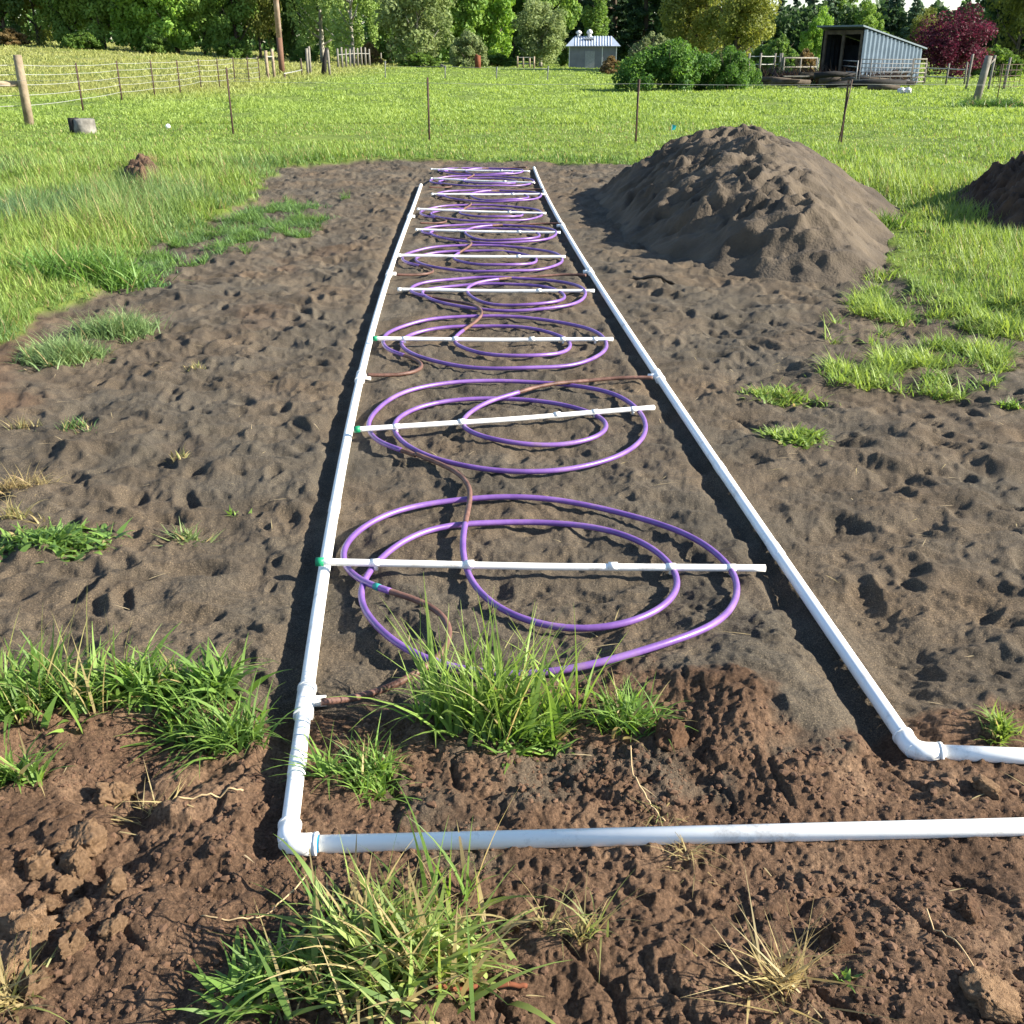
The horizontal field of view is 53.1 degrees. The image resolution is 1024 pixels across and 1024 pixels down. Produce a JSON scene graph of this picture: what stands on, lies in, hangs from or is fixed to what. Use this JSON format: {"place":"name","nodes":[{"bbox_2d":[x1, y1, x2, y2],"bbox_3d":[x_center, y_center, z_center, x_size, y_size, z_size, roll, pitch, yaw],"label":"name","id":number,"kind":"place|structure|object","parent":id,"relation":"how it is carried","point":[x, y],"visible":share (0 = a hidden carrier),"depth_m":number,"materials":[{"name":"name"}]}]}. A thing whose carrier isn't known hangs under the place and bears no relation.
{"place":"outdoors","nodes":[
{"label":"outdoors","id":0,"kind":"place"},
{"bbox_2d":[0,463,69,498],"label":"dry grass","id":1,"kind":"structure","parent":0,"point":[13,483],"depth_m":4.08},
{"bbox_2d":[18,0,981,42],"label":"sky","id":2,"kind":"structure","parent":0,"point":[953,4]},
{"bbox_2d":[0,43,1023,1023],"bbox_3d":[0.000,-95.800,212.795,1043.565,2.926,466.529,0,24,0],"label":"ground","id":3,"kind":"structure","parent":0,"point":[270,334],"depth_m":3.41,"materials":[{"name":"soil"}]},
{"bbox_2d":[0,0,24,44],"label":"tree","id":4,"kind":"object","parent":3,"relation":"on","point":[15,9],"visible":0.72,"depth_m":113.18,"materials":[{"name":"green plant"}]},
{"bbox_2d":[0,927,42,988],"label":"soil clod","id":5,"kind":"object","parent":3,"relation":"on","point":[21,946],"visible":0.55,"depth_m":1.97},
{"bbox_2d":[7,0,53,45],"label":"tree","id":6,"kind":"object","parent":3,"relation":"on","point":[37,33],"visible":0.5,"depth_m":116.12,"materials":[{"name":"green plant"}]},
{"bbox_2d":[0,903,61,940],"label":"soil clod","id":7,"kind":"object","parent":3,"relation":"on","point":[13,923],"visible":0.56,"depth_m":2.03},
{"bbox_2d":[0,930,69,1023],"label":"grass clump","id":8,"kind":"object","parent":3,"relation":"on","point":[5,995],"visible":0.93,"depth_m":1.88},
{"bbox_2d":[18,969,51,1001],"bbox_3d":[-0.898,0.889,1.919,0.052,0.103,0.066,39,61,-8],"label":"soil clod","id":9,"kind":"object","parent":3,"relation":"on","point":[36,987],"visible":0.82,"depth_m":1.90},
{"bbox_2d":[0,730,70,794],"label":"grass clump","id":10,"kind":"object","parent":3,"relation":"on","point":[27,772],"visible":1,"depth_m":2.43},
{"bbox_2d":[23,848,55,880],"bbox_3d":[-1.012,0.759,2.190,0.068,0.071,0.087,-14,28,-27],"label":"soil clod","id":11,"kind":"object","parent":3,"relation":"on","point":[38,865],"visible":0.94,"depth_m":2.17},
{"bbox_2d":[31,0,85,44],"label":"tree","id":12,"kind":"object","parent":3,"relation":"on","point":[59,16],"visible":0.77,"depth_m":113.00,"materials":[{"name":"green plant"}]},
{"bbox_2d":[1,330,116,370],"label":"grass clump","id":13,"kind":"object","parent":3,"relation":"on","point":[59,352],"visible":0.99,"depth_m":5.75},
{"bbox_2d":[0,516,133,564],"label":"leafy weed","id":14,"kind":"object","parent":3,"relation":"on","point":[58,537],"visible":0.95,"depth_m":3.60,"materials":[{"name":"green plant"}]},
{"bbox_2d":[0,591,137,724],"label":"grass clump","id":15,"kind":"object","parent":3,"relation":"on","point":[74,690],"visible":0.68,"depth_m":2.66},
{"bbox_2d":[53,874,84,899],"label":"soil clod","id":16,"kind":"object","parent":3,"relation":"on","point":[67,886],"visible":0.99,"depth_m":2.14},
{"bbox_2d":[0,624,140,746],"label":"grass clump","id":17,"kind":"object","parent":3,"relation":"on","point":[50,698],"visible":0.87,"depth_m":2.70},
{"bbox_2d":[57,928,87,960],"bbox_3d":[-0.850,0.832,1.982,0.063,0.074,0.055,-17,30,-33],"label":"soil clod","id":18,"kind":"object","parent":3,"relation":"on","point":[68,943],"visible":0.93,"depth_m":1.96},
{"bbox_2d":[61,897,92,923],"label":"soil clod","id":19,"kind":"object","parent":3,"relation":"on","point":[78,910],"visible":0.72,"depth_m":2.06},
{"bbox_2d":[59,29,104,48],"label":"bush","id":20,"kind":"object","parent":3,"relation":"on","point":[78,39],"visible":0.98,"depth_m":108.27,"materials":[{"name":"green plant"}]},
{"bbox_2d":[67,817,107,857],"bbox_3d":[-0.937,0.727,2.251,0.108,0.068,0.103,-30,49,-12],"label":"soil clod","id":21,"kind":"object","parent":3,"relation":"on","point":[89,837],"visible":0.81,"depth_m":2.24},
{"bbox_2d":[62,0,125,48],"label":"tree","id":22,"kind":"object","parent":3,"relation":"on","point":[93,15],"visible":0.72,"depth_m":111.56,"materials":[{"name":"green plant"}]},
{"bbox_2d":[0,230,190,295],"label":"grass clump","id":23,"kind":"object","parent":3,"relation":"on","point":[106,271],"visible":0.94,"depth_m":7.63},
{"bbox_2d":[96,913,128,941],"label":"soil clod","id":24,"kind":"object","parent":3,"relation":"on","point":[108,929],"visible":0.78,"depth_m":2.00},
{"bbox_2d":[50,302,175,344],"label":"grass clump","id":25,"kind":"object","parent":3,"relation":"on","point":[123,328],"visible":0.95,"depth_m":6.26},
{"bbox_2d":[99,867,126,897],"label":"soil clod","id":26,"kind":"object","parent":3,"relation":"on","point":[114,884],"visible":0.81,"depth_m":2.11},
{"bbox_2d":[91,780,136,805],"bbox_3d":[-0.945,0.675,2.429,0.102,0.062,0.078,10,36,-5],"label":"soil clod","id":27,"kind":"object","parent":3,"relation":"on","point":[115,793],"visible":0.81,"depth_m":2.42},
{"bbox_2d":[0,55,259,124],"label":"wire fence","id":28,"kind":"object","parent":3,"relation":"on","point":[20,74],"visible":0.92,"depth_m":25.22,"materials":[{"name":"metal"}]},
{"bbox_2d":[108,0,170,51],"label":"tree","id":29,"kind":"object","parent":3,"relation":"on","point":[126,10],"visible":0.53,"depth_m":110.21,"materials":[{"name":"green plant"}]},
{"bbox_2d":[121,153,158,202],"bbox_3d":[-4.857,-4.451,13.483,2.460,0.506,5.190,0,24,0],"label":"clay heap","id":30,"kind":"object","parent":3,"relation":"on","point":[140,161],"visible":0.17,"depth_m":12.78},
{"bbox_2d":[141,32,175,53],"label":"bush","id":31,"kind":"object","parent":3,"relation":"on","point":[160,44],"visible":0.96,"depth_m":106.50,"materials":[{"name":"green plant"}]},
{"bbox_2d":[37,622,290,734],"bbox_3d":[-0.940,0.438,2.738,0.729,0.216,0.417,0,24,0],"label":"grass clump","id":32,"kind":"object","parent":3,"relation":"on","point":[148,677],"visible":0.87,"depth_m":2.72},
{"bbox_2d":[136,0,205,53],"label":"tree","id":33,"kind":"object","parent":3,"relation":"on","point":[172,29],"visible":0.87,"depth_m":108.46,"materials":[{"name":"green plant"}]},
{"bbox_2d":[156,646,248,723],"bbox_3d":[-0.846,0.457,2.713,0.266,0.135,0.261,-20,31,-37],"label":"grass clump","id":34,"kind":"object","parent":3,"relation":"on","point":[194,686],"visible":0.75,"depth_m":2.73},
{"bbox_2d":[175,0,229,55],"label":"tree","id":35,"kind":"object","parent":3,"relation":"on","point":[198,6],"visible":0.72,"depth_m":109.66,"materials":[{"name":"green plant"}]},
{"bbox_2d":[113,668,303,779],"bbox_3d":[-0.775,0.544,2.587,0.511,0.239,0.439,0,24,0],"label":"grass clump","id":36,"kind":"object","parent":3,"relation":"on","point":[239,732],"visible":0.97,"depth_m":2.60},
{"bbox_2d":[203,0,260,57],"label":"tree","id":37,"kind":"object","parent":3,"relation":"on","point":[234,14],"visible":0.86,"depth_m":109.65,"materials":[{"name":"green plant"}]},
{"bbox_2d":[213,36,252,58],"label":"bush","id":38,"kind":"object","parent":3,"relation":"on","point":[231,47],"visible":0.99,"depth_m":106.59,"materials":[{"name":"green plant"}]},
{"bbox_2d":[128,188,351,280],"bbox_3d":[-2.572,-2.769,9.851,1.645,0.238,4.854,0,24,0],"label":"grass patch","id":39,"kind":"object","parent":3,"relation":"on","point":[298,219],"visible":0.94,"depth_m":9.60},
{"bbox_2d":[233,0,281,58],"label":"tree","id":40,"kind":"object","parent":3,"relation":"on","point":[267,20],"visible":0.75,"depth_m":111.32,"materials":[{"name":"green plant"}]},
{"bbox_2d":[166,914,366,1023],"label":"leafy weed","id":41,"kind":"object","parent":3,"relation":"on","point":[248,989],"visible":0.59,"depth_m":1.88,"materials":[{"name":"green plant"}]},
{"bbox_2d":[266,0,323,58],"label":"tree","id":42,"kind":"object","parent":3,"relation":"on","point":[289,41],"visible":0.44,"depth_m":118.96,"materials":[{"name":"green plant"}]},
{"bbox_2d":[285,0,348,61],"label":"tree","id":43,"kind":"object","parent":3,"relation":"on","point":[312,31],"visible":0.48,"depth_m":109.21,"materials":[{"name":"green plant"}]},
{"bbox_2d":[264,706,421,809],"bbox_3d":[-0.388,0.587,2.435,0.418,0.194,0.258,0,24,0],"label":"grass clump","id":44,"kind":"object","parent":3,"relation":"on","point":[368,772],"visible":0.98,"depth_m":2.45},
{"bbox_2d":[319,0,379,63],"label":"tree","id":45,"kind":"object","parent":3,"relation":"on","point":[345,30],"visible":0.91,"depth_m":106.20,"materials":[{"name":"green plant"}]},
{"bbox_2d":[363,0,404,63],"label":"tree","id":46,"kind":"object","parent":3,"relation":"on","point":[385,35],"visible":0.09,"depth_m":114.97,"materials":[{"name":"green plant"}]},
{"bbox_2d":[200,823,595,1023],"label":"grass clump","id":47,"kind":"object","parent":3,"relation":"on","point":[412,941],"visible":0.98,"depth_m":1.88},
{"bbox_2d":[371,0,456,66],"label":"tree","id":48,"kind":"object","parent":3,"relation":"on","point":[414,20],"visible":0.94,"depth_m":101.11,"materials":[{"name":"green plant"}]},
{"bbox_2d":[397,782,517,938],"bbox_3d":[-0.119,0.675,2.037,0.269,0.307,0.397,0,24,0],"label":"grass clump","id":49,"kind":"object","parent":3,"relation":"on","point":[466,892],"visible":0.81,"depth_m":2.08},
{"bbox_2d":[426,0,488,63],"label":"tree","id":50,"kind":"object","parent":3,"relation":"on","point":[473,12],"visible":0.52,"depth_m":114.57,"materials":[{"name":"green plant"}]},
{"bbox_2d":[0,67,921,141],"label":"electric fence","id":51,"kind":"object","parent":3,"relation":"on","point":[844,114],"visible":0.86,"depth_m":18.92,"materials":[{"name":"metal"}]},
{"bbox_2d":[448,29,488,67],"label":"bush","id":52,"kind":"object","parent":3,"relation":"on","point":[471,43],"visible":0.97,"depth_m":96.83,"materials":[{"name":"green plant"}]},
{"bbox_2d":[396,235,563,275],"bbox_3d":[-0.256,-2.192,8.655,1.345,0.053,1.898,-1,24,-2],"label":"hose coil","id":53,"kind":"object","parent":3,"relation":"on","point":[431,267],"visible":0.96,"depth_m":8.29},
{"bbox_2d":[419,198,542,223],"bbox_3d":[-0.340,-3.250,10.998,1.304,0.053,1.898,-2,24,-4],"label":"hose coil","id":54,"kind":"object","parent":3,"relation":"on","point":[444,219],"visible":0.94,"depth_m":10.65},
{"bbox_2d":[398,254,564,257],"bbox_3d":[-0.249,-2.112,8.444,1.382,0.048,0.026,-1,24,-2],"label":"cross pipe","id":55,"kind":"object","parent":3,"relation":"on","point":[480,256],"visible":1,"depth_m":8.44,"materials":[{"name":"white plastic"}]},
{"bbox_2d":[429,172,534,187],"bbox_3d":[-0.406,-4.432,13.617,1.385,0.053,1.898,-1,24,-3],"label":"hose coil","id":56,"kind":"object","parent":3,"relation":"on","point":[448,185],"visible":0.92,"depth_m":13.26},
{"bbox_2d":[323,572,640,747],"bbox_3d":[-0.054,0.395,2.572,0.823,0.385,0.539,0,24,0],"label":"grass clump","id":57,"kind":"object","parent":3,"relation":"on","point":[492,709],"visible":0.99,"depth_m":2.58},
{"bbox_2d":[367,296,607,376],"bbox_3d":[-0.107,-1.109,6.255,1.344,0.053,1.936,0,24,0],"label":"hose coil","id":58,"kind":"object","parent":3,"relation":"on","point":[472,325],"visible":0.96,"depth_m":5.95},
{"bbox_2d":[462,0,516,57],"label":"tree","id":59,"kind":"object","parent":3,"relation":"on","point":[490,31],"visible":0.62,"depth_m":116.84,"materials":[{"name":"green plant"}]},
{"bbox_2d":[420,222,560,243],"bbox_3d":[-0.202,-2.638,9.662,1.347,0.048,1.232,1,24,3],"label":"hose coil","id":60,"kind":"object","parent":3,"relation":"on","point":[481,226],"visible":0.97,"depth_m":9.77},
{"bbox_2d":[436,188,545,202],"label":"hose coil","id":61,"kind":"object","parent":3,"relation":"on","point":[482,191],"visible":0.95,"depth_m":12.23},
{"bbox_2d":[372,336,612,343],"bbox_3d":[-0.108,-1.014,6.024,1.414,0.063,0.029,-1,24,-3],"label":"cross pipe","id":62,"kind":"object","parent":3,"relation":"on","point":[463,339],"visible":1,"depth_m":6.01,"materials":[{"name":"white plastic"}]},
{"bbox_2d":[397,288,594,292],"bbox_3d":[-0.116,-1.580,7.303,1.406,0.032,0.026,1,24,2],"label":"cross pipe","id":63,"kind":"object","parent":3,"relation":"on","point":[503,290],"visible":0.98,"depth_m":7.29,"materials":[{"name":"white plastic"}]},
{"bbox_2d":[409,273,586,312],"bbox_3d":[-0.085,-1.574,7.306,1.308,0.048,1.258,0,24,0],"label":"hose coil","id":64,"kind":"object","parent":3,"relation":"on","point":[487,280],"visible":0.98,"depth_m":7.42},
{"bbox_2d":[353,405,654,432],"bbox_3d":[-0.011,-0.429,4.728,1.435,0.063,0.029,-6,25,-14],"label":"cross pipe","id":65,"kind":"object","parent":3,"relation":"on","point":[461,422],"visible":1,"depth_m":4.71,"materials":[{"name":"white plastic"}]},
{"bbox_2d":[0,0,1017,61],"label":"wood","id":66,"kind":"object","parent":3,"relation":"on","point":[788,20],"visible":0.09,"depth_m":151.04,"materials":[{"name":"green plant"}]},
{"bbox_2d":[366,376,652,473],"bbox_3d":[0.030,-0.431,4.763,1.409,0.050,1.302,0,24,0],"label":"hose coil","id":67,"kind":"object","parent":3,"relation":"on","point":[487,400],"visible":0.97,"depth_m":4.81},
{"bbox_2d":[0,40,1023,124],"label":"pasture grass","id":68,"kind":"structure","parent":3,"relation":"on","point":[621,106],"depth_m":36.75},
{"bbox_2d":[0,659,1023,1023],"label":"soil crumbs","id":69,"kind":"object","parent":3,"relation":"on","point":[960,969],"visible":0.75,"depth_m":2.15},
{"bbox_2d":[320,452,739,705],"bbox_3d":[0.073,0.117,3.509,1.325,0.083,1.825,0,24,0],"label":"hose coil","id":70,"kind":"object","parent":3,"relation":"on","point":[463,525],"visible":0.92,"depth_m":3.28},
{"bbox_2d":[475,713,589,773],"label":"leafy weed","id":71,"kind":"object","parent":3,"relation":"on","point":[543,736],"visible":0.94,"depth_m":2.55,"materials":[{"name":"green plant"}]},
{"bbox_2d":[511,0,567,66],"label":"tree","id":72,"kind":"object","parent":3,"relation":"on","point":[549,33],"visible":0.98,"depth_m":101.48,"materials":[{"name":"green plant"}]},
{"bbox_2d":[315,557,765,574],"bbox_3d":[0.095,0.179,3.381,1.483,0.063,0.029,0,24,0],"label":"cross pipe","id":73,"kind":"object","parent":3,"relation":"on","point":[472,564],"visible":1,"depth_m":3.37,"materials":[{"name":"white plastic"}]},
{"bbox_2d":[521,0,582,62],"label":"tree","id":74,"kind":"object","parent":3,"relation":"on","point":[574,7],"visible":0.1,"depth_m":122.66,"materials":[{"name":"green plant"}]},
{"bbox_2d":[521,868,640,976],"bbox_3d":[0.118,0.792,1.986,0.296,0.188,0.252,21,32,38],"label":"grass clump","id":75,"kind":"object","parent":3,"relation":"on","point":[583,923],"visible":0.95,"depth_m":1.98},
{"bbox_2d":[580,0,609,35],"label":"tree","id":76,"kind":"object","parent":3,"relation":"on","point":[595,18],"visible":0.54,"depth_m":112.91,"materials":[{"name":"green plant"}]},
{"bbox_2d":[602,0,628,56],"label":"tree","id":77,"kind":"object","parent":3,"relation":"on","point":[615,9],"visible":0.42,"depth_m":130.88,"materials":[{"name":"green plant"}]},
{"bbox_2d":[559,669,697,752],"bbox_3d":[0.300,0.489,2.590,0.375,0.159,0.329,0,24,0],"label":"grass clump","id":78,"kind":"object","parent":3,"relation":"on","point":[626,713],"visible":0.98,"depth_m":2.60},
{"bbox_2d":[617,0,663,55],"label":"tree","id":79,"kind":"object","parent":3,"relation":"on","point":[637,21],"visible":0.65,"depth_m":127.17,"materials":[{"name":"green plant"}]},
{"bbox_2d":[277,183,1023,856],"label":"header pipe","id":80,"kind":"object","parent":3,"relation":"on","point":[289,821],"visible":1,"depth_m":2.26,"materials":[{"name":"white plastic"}]},
{"bbox_2d":[611,36,716,91],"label":"bramble bush","id":81,"kind":"object","parent":3,"relation":"on","point":[676,62],"visible":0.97,"depth_m":42.66,"materials":[{"name":"green plant"}]},
{"bbox_2d":[655,717,688,751],"bbox_3d":[0.386,0.554,2.532,0.095,0.070,0.088,-38,28,-18],"label":"soil clod","id":82,"kind":"object","parent":3,"relation":"on","point":[674,732],"visible":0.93,"depth_m":2.51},
{"bbox_2d":[657,0,722,53],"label":"tree","id":83,"kind":"object","parent":3,"relation":"on","point":[680,19],"visible":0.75,"depth_m":85.29,"materials":[{"name":"green plant"}]},
{"bbox_2d":[695,44,762,90],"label":"bramble bush","id":84,"kind":"object","parent":3,"relation":"on","point":[729,67],"visible":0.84,"depth_m":42.94,"materials":[{"name":"green plant"}]},
{"bbox_2d":[693,0,780,65],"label":"tree","id":85,"kind":"object","parent":3,"relation":"on","point":[741,20],"visible":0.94,"depth_m":81.88,"materials":[{"name":"green plant"}]},
{"bbox_2d":[590,123,901,286],"bbox_3d":[2.582,-3.455,10.688,3.938,1.037,7.568,0,24,0],"label":"sand heap","id":86,"kind":"object","parent":3,"relation":"on","point":[751,201],"visible":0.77,"depth_m":8.95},
{"bbox_2d":[760,33,793,72],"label":"bush","id":87,"kind":"object","parent":3,"relation":"on","point":[779,45],"visible":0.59,"depth_m":72.97,"materials":[{"name":"green plant"}]},
{"bbox_2d":[533,166,1023,763],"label":"header pipe","id":88,"kind":"object","parent":3,"relation":"on","point":[907,742],"visible":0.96,"depth_m":3.13,"materials":[{"name":"white plastic"}]},
{"bbox_2d":[736,380,840,408],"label":"leafy weed","id":89,"kind":"object","parent":3,"relation":"on","point":[773,395],"visible":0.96,"depth_m":5.11,"materials":[{"name":"green plant"}]},
{"bbox_2d":[751,422,834,450],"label":"leafy weed","id":90,"kind":"object","parent":3,"relation":"on","point":[801,437],"visible":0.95,"depth_m":4.56,"materials":[{"name":"green plant"}]},
{"bbox_2d":[798,5,833,64],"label":"tree","id":91,"kind":"object","parent":3,"relation":"on","point":[811,39],"visible":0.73,"depth_m":118.23,"materials":[{"name":"green plant"}]},
{"bbox_2d":[815,915,855,953],"bbox_3d":[0.636,0.831,1.999,0.086,0.076,0.068,-3,24,-7],"label":"soil clod","id":92,"kind":"object","parent":3,"relation":"on","point":[840,929],"visible":0.91,"depth_m":1.98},
{"bbox_2d":[749,58,930,85],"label":"brush heap","id":93,"kind":"object","parent":3,"relation":"on","point":[770,73],"visible":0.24,"depth_m":49.67,"materials":[{"name":"wood"}]},
{"bbox_2d":[851,0,888,33],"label":"tree","id":94,"kind":"object","parent":3,"relation":"on","point":[868,16],"visible":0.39,"depth_m":146.54,"materials":[{"name":"green plant"}]},
{"bbox_2d":[817,25,926,82],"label":"metal shed","id":95,"kind":"structure","parent":3,"relation":"on","point":[867,42],"depth_m":50.47,"materials":[{"name":"metal"}]},
{"bbox_2d":[806,316,1023,402],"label":"grass patch","id":96,"kind":"object","parent":3,"relation":"on","point":[900,361],"visible":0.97,"depth_m":5.57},
{"bbox_2d":[823,270,1023,356],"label":"grass patch","id":97,"kind":"object","parent":3,"relation":"on","point":[878,308],"visible":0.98,"depth_m":6.67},
{"bbox_2d":[909,1,998,79],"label":"tree","id":98,"kind":"object","parent":3,"relation":"on","point":[951,51],"visible":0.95,"depth_m":60.60,"materials":[{"name":"red plant"}]},
{"bbox_2d":[944,894,985,925],"bbox_3d":[0.915,0.805,2.064,0.080,0.057,0.078,-8,25,-17],"label":"soil clod","id":99,"kind":"object","parent":3,"relation":"on","point":[967,907],"visible":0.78,"depth_m":2.06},
{"bbox_2d":[946,151,1023,235],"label":"clay heap","id":100,"kind":"object","parent":3,"relation":"on","point":[999,185],"visible":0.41,"depth_m":10.29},
{"bbox_2d":[946,95,1023,108],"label":"grass clump","id":101,"kind":"object","parent":3,"relation":"on","point":[1006,102],"visible":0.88,"depth_m":31.22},
{"bbox_2d":[972,774,1001,799],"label":"soil clod","id":102,"kind":"object","parent":3,"relation":"on","point":[984,784],"visible":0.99,"depth_m":2.38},
{"bbox_2d":[958,965,1022,1023],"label":"soil clod","id":103,"kind":"object","parent":3,"relation":"on","point":[995,998],"visible":0.9,"depth_m":1.86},
{"bbox_2d":[961,0,1023,58],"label":"tree","id":104,"kind":"object","parent":3,"relation":"on","point":[994,13],"visible":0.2,"depth_m":76.30,"materials":[{"name":"green plant"}]},
{"bbox_2d":[967,44,1023,76],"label":"bush","id":105,"kind":"object","parent":3,"relation":"on","point":[1003,55],"visible":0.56,"depth_m":64.87,"materials":[{"name":"green plant"}]},
{"bbox_2d":[972,697,1023,746],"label":"grass clump","id":106,"kind":"object","parent":3,"relation":"on","point":[1000,725],"visible":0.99,"depth_m":2.58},
{"bbox_2d":[984,0,1023,73],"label":"tree","id":107,"kind":"object","parent":3,"relation":"on","point":[1016,12],"visible":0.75,"depth_m":73.14,"materials":[{"name":"green plant"}]},
{"bbox_2d":[0,115,1023,343],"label":"meadow grass","id":108,"kind":"structure","parent":0,"point":[106,200],"depth_m":13.51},
{"bbox_2d":[566,29,619,67],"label":"farm building","id":109,"kind":"structure","parent":0,"point":[589,51],"depth_m":95.96,"materials":[{"name":"grey"}]},
{"bbox_2d":[678,865,904,1023],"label":"dry grass","id":110,"kind":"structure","parent":0,"point":[781,982],"depth_m":1.88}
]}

